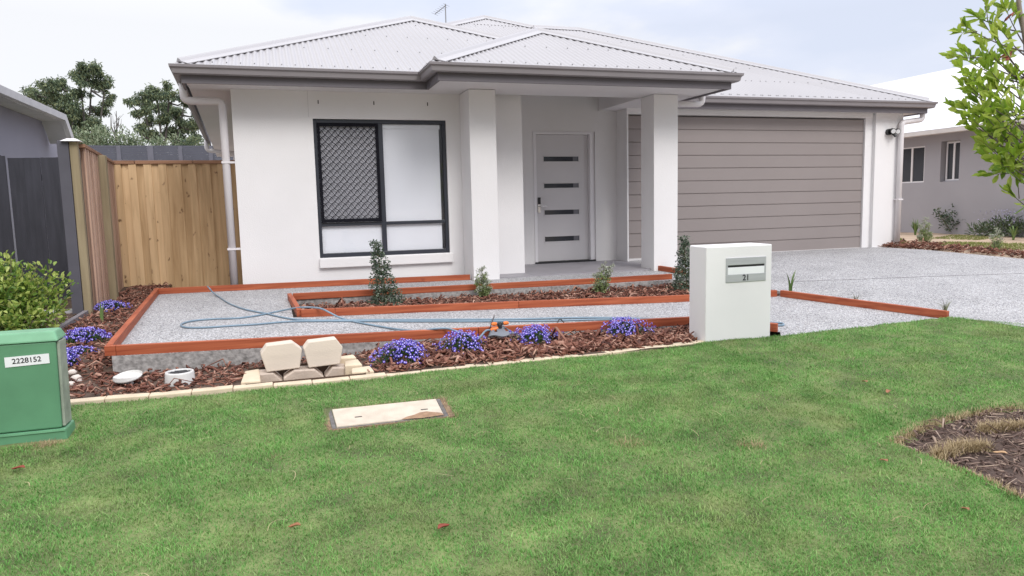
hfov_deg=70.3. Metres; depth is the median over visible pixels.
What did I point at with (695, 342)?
kerb block
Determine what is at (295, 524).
fallen leaf
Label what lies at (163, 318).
path
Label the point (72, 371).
pebble
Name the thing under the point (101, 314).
strap plant
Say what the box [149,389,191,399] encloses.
kerb block
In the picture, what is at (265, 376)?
sandstone block
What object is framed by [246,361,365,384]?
sandstone blocks
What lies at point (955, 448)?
dry grass
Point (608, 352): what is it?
kerb block
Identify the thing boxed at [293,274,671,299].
timber edging
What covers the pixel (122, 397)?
kerb block
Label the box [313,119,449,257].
window
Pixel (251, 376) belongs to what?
concrete block
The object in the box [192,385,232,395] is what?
kerb block
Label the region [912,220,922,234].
strap plant
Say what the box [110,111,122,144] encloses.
bare sapling
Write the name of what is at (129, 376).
drain disc
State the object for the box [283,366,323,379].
sandstone block
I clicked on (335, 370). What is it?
sandstone block
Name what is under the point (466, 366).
kerb block
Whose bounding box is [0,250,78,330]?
garden bush
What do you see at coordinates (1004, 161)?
street tree
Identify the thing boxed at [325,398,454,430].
pit cover
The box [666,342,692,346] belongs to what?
kerb block
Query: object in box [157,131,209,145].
background shrub
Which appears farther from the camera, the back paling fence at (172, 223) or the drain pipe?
the back paling fence at (172, 223)
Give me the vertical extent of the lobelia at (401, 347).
0.199 m
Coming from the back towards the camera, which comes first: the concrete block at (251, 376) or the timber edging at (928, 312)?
the timber edging at (928, 312)
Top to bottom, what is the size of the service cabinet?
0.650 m
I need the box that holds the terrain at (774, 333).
[539,259,780,336]
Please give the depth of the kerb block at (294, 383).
4.62 m
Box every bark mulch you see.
[0,312,76,330]
[62,282,696,398]
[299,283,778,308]
[881,238,1023,257]
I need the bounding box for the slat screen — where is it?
[79,145,232,160]
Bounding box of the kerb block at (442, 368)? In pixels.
[420,366,455,372]
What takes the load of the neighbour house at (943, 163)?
on the terrain at (774, 333)
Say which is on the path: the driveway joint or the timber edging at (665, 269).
the timber edging at (665, 269)
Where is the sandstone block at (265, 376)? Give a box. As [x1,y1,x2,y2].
[259,369,282,382]
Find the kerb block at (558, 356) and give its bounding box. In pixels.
[551,355,582,359]
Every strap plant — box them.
[98,301,103,321]
[787,270,795,290]
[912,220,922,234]
[937,298,951,310]
[1006,225,1023,239]
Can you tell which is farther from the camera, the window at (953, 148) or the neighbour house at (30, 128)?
the window at (953, 148)
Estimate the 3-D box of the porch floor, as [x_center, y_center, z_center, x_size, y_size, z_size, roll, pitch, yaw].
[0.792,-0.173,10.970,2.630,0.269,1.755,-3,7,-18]
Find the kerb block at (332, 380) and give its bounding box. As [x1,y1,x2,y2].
[312,376,349,385]
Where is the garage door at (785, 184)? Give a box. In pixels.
[628,116,863,260]
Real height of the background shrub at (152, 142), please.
4.693 m
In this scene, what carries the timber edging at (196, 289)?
on the path
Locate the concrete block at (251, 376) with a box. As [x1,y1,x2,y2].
[241,369,260,384]
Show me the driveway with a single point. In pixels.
(973, 291)
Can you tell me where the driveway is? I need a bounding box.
[628,247,1023,326]
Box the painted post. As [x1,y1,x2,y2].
[56,140,83,313]
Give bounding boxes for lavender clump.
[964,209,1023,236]
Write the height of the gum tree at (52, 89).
8.621 m
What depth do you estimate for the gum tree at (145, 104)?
33.25 m
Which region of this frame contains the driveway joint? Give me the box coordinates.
[795,273,1023,281]
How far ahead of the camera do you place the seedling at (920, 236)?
13.44 m
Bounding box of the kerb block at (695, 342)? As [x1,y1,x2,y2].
[690,340,703,343]
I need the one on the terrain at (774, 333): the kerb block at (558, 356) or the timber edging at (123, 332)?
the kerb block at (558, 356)
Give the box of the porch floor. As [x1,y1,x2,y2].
[500,260,650,277]
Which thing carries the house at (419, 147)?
on the terrain at (774, 333)
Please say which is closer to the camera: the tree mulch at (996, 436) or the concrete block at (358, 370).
the tree mulch at (996, 436)
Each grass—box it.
[19,340,1023,575]
[900,234,1023,249]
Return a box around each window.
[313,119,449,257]
[902,146,924,182]
[943,141,959,181]
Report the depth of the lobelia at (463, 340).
5.38 m
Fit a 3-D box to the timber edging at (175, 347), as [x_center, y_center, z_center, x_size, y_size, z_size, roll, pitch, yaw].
[-1.511,0.391,5.441,2.593,0.136,0.046,-3,7,-18]
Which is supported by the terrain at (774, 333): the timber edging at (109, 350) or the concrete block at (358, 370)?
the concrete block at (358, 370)
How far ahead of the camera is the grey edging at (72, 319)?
6.83 m
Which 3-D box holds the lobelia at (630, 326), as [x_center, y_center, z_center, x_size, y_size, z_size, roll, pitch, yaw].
[0.960,0.324,6.040,0.468,0.188,0.402,-3,7,-18]
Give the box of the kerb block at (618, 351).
[610,348,639,354]
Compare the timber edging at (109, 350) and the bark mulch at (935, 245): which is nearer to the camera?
the timber edging at (109, 350)
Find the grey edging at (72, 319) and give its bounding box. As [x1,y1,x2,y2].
[59,310,88,329]
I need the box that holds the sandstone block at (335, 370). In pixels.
[324,364,344,376]
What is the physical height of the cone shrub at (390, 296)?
0.756 m
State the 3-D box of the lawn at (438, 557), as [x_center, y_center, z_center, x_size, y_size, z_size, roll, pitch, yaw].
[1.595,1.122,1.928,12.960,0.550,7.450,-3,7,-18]
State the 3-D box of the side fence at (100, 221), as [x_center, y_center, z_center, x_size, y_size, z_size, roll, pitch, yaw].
[-4.833,-0.588,8.641,0.222,2.085,2.959,-4,7,-21]
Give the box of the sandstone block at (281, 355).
[260,340,301,371]
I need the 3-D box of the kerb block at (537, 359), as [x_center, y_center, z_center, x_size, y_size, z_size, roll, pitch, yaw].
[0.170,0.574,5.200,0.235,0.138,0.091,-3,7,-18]
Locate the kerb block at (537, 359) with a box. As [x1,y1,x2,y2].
[520,356,551,362]
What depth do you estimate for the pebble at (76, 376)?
4.89 m
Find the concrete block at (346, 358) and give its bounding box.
[340,355,355,364]
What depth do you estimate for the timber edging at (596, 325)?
6.11 m
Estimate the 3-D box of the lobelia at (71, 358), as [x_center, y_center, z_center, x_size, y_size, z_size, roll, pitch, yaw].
[-3.217,0.505,5.193,0.208,0.152,0.244,5,9,41]
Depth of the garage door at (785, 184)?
12.55 m
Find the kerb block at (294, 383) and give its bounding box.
[273,380,311,388]
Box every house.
[0,85,73,268]
[168,4,937,284]
[871,54,1023,236]
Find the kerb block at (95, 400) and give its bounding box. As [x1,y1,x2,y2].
[70,396,106,405]
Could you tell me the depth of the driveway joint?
9.11 m
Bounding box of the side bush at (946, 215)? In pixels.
[932,203,959,231]
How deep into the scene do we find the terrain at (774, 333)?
8.42 m
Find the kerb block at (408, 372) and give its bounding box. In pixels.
[386,370,420,376]
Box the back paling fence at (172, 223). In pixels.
[113,160,242,287]
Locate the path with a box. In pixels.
[112,270,937,372]
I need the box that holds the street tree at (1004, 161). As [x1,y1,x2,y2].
[939,0,1023,213]
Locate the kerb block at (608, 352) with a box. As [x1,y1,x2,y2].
[582,351,611,356]
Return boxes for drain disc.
[113,370,142,386]
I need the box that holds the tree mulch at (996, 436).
[887,405,1023,497]
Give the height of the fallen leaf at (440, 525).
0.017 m
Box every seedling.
[473,265,492,296]
[590,261,613,292]
[916,216,933,243]
[989,227,1005,251]
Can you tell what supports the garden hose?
on the path
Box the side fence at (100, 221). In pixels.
[61,138,123,313]
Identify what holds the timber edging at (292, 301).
on the path
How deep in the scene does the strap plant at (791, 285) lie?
8.29 m
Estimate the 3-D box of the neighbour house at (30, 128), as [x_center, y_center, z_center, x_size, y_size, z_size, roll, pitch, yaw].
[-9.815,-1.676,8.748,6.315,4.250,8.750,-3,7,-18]
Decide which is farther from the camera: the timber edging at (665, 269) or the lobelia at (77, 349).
the timber edging at (665, 269)
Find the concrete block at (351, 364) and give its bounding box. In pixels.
[345,359,361,374]
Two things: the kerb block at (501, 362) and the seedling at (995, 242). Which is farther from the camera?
the seedling at (995, 242)
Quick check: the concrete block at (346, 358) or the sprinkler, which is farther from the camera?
the sprinkler
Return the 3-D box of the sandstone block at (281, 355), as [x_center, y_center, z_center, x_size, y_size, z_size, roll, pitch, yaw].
[-1.567,0.458,4.934,0.270,0.185,0.137,-3,7,-18]
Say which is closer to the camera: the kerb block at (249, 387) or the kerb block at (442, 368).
the kerb block at (249, 387)
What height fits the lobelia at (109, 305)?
0.143 m
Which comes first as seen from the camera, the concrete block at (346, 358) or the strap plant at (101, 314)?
the concrete block at (346, 358)
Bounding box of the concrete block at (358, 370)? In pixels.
[352,366,373,373]
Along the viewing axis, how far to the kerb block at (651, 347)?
5.50 m
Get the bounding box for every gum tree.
[18,59,117,143]
[122,79,202,145]
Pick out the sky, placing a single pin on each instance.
(866, 42)
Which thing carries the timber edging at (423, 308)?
on the path
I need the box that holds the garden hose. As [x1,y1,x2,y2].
[180,286,784,339]
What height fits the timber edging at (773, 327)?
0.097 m
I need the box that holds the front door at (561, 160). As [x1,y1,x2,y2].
[535,135,595,263]
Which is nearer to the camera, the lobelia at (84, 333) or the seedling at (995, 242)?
the lobelia at (84, 333)
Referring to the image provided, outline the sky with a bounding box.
[0,0,1023,145]
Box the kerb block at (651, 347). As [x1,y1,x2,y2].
[636,344,666,350]
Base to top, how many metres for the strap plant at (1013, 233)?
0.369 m
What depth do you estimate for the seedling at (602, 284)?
8.70 m
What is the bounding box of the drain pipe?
[165,368,194,386]
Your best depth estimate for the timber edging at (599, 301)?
7.49 m
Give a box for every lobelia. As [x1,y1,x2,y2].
[64,326,112,344]
[66,347,80,365]
[68,345,97,354]
[94,299,132,311]
[369,338,428,366]
[432,329,487,353]
[502,323,563,344]
[600,315,655,338]
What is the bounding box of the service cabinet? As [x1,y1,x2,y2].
[0,327,75,444]
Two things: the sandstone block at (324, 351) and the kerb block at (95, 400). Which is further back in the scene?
the sandstone block at (324, 351)
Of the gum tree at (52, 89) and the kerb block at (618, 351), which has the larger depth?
the gum tree at (52, 89)
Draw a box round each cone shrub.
[365,239,406,305]
[665,235,690,292]
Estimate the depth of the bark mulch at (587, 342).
5.38 m
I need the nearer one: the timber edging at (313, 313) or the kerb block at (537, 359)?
the kerb block at (537, 359)
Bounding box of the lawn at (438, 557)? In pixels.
[0,317,1023,575]
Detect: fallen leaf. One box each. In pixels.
[11,465,24,468]
[288,522,300,526]
[438,523,449,528]
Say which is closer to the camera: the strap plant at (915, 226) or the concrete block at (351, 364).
the concrete block at (351, 364)
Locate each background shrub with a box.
[72,123,141,144]
[112,129,183,145]
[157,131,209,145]
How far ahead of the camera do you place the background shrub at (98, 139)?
27.58 m
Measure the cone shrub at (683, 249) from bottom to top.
0.730 m
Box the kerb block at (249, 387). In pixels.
[233,382,272,391]
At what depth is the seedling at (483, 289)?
8.43 m
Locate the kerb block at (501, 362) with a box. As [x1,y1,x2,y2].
[487,360,519,365]
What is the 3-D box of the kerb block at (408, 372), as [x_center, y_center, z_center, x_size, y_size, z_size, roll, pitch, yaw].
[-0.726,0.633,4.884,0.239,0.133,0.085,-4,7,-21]
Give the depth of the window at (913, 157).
18.58 m
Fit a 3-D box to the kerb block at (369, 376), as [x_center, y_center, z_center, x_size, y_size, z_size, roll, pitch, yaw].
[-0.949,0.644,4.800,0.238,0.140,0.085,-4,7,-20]
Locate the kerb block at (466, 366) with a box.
[455,364,488,368]
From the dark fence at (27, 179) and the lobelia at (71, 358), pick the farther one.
the dark fence at (27, 179)
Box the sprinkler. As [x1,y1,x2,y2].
[488,321,516,336]
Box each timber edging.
[104,345,115,355]
[106,288,158,344]
[116,327,477,355]
[159,274,469,293]
[287,293,300,316]
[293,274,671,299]
[301,308,334,316]
[335,301,518,315]
[477,316,688,335]
[518,290,776,307]
[658,266,682,273]
[770,322,777,331]
[780,290,948,317]
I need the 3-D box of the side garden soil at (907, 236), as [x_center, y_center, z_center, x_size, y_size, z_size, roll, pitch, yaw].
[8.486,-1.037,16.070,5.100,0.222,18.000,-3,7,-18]
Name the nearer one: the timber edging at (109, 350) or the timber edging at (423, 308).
the timber edging at (109, 350)
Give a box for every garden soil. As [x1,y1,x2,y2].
[886,232,1023,258]
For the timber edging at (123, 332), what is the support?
on the path
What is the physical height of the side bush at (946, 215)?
0.813 m
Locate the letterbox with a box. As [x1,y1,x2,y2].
[689,243,771,341]
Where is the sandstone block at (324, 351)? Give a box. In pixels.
[303,336,342,367]
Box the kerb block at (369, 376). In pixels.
[349,372,386,380]
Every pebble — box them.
[68,369,76,374]
[70,374,81,380]
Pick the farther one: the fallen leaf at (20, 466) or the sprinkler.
the sprinkler
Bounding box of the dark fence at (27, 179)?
[0,155,92,299]
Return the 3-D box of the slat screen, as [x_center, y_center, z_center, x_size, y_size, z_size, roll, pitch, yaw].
[-10.716,-2.413,21.296,5.700,3.476,0.055,-3,7,-18]
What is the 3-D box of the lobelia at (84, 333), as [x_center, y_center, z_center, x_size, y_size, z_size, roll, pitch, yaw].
[-3.480,0.394,5.942,0.399,0.162,0.363,-3,7,-18]
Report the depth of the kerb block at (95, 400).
4.30 m
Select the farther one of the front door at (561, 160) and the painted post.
the front door at (561, 160)
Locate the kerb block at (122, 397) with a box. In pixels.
[105,393,149,402]
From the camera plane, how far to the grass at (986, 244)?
13.79 m
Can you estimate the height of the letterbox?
0.877 m
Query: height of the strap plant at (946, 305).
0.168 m

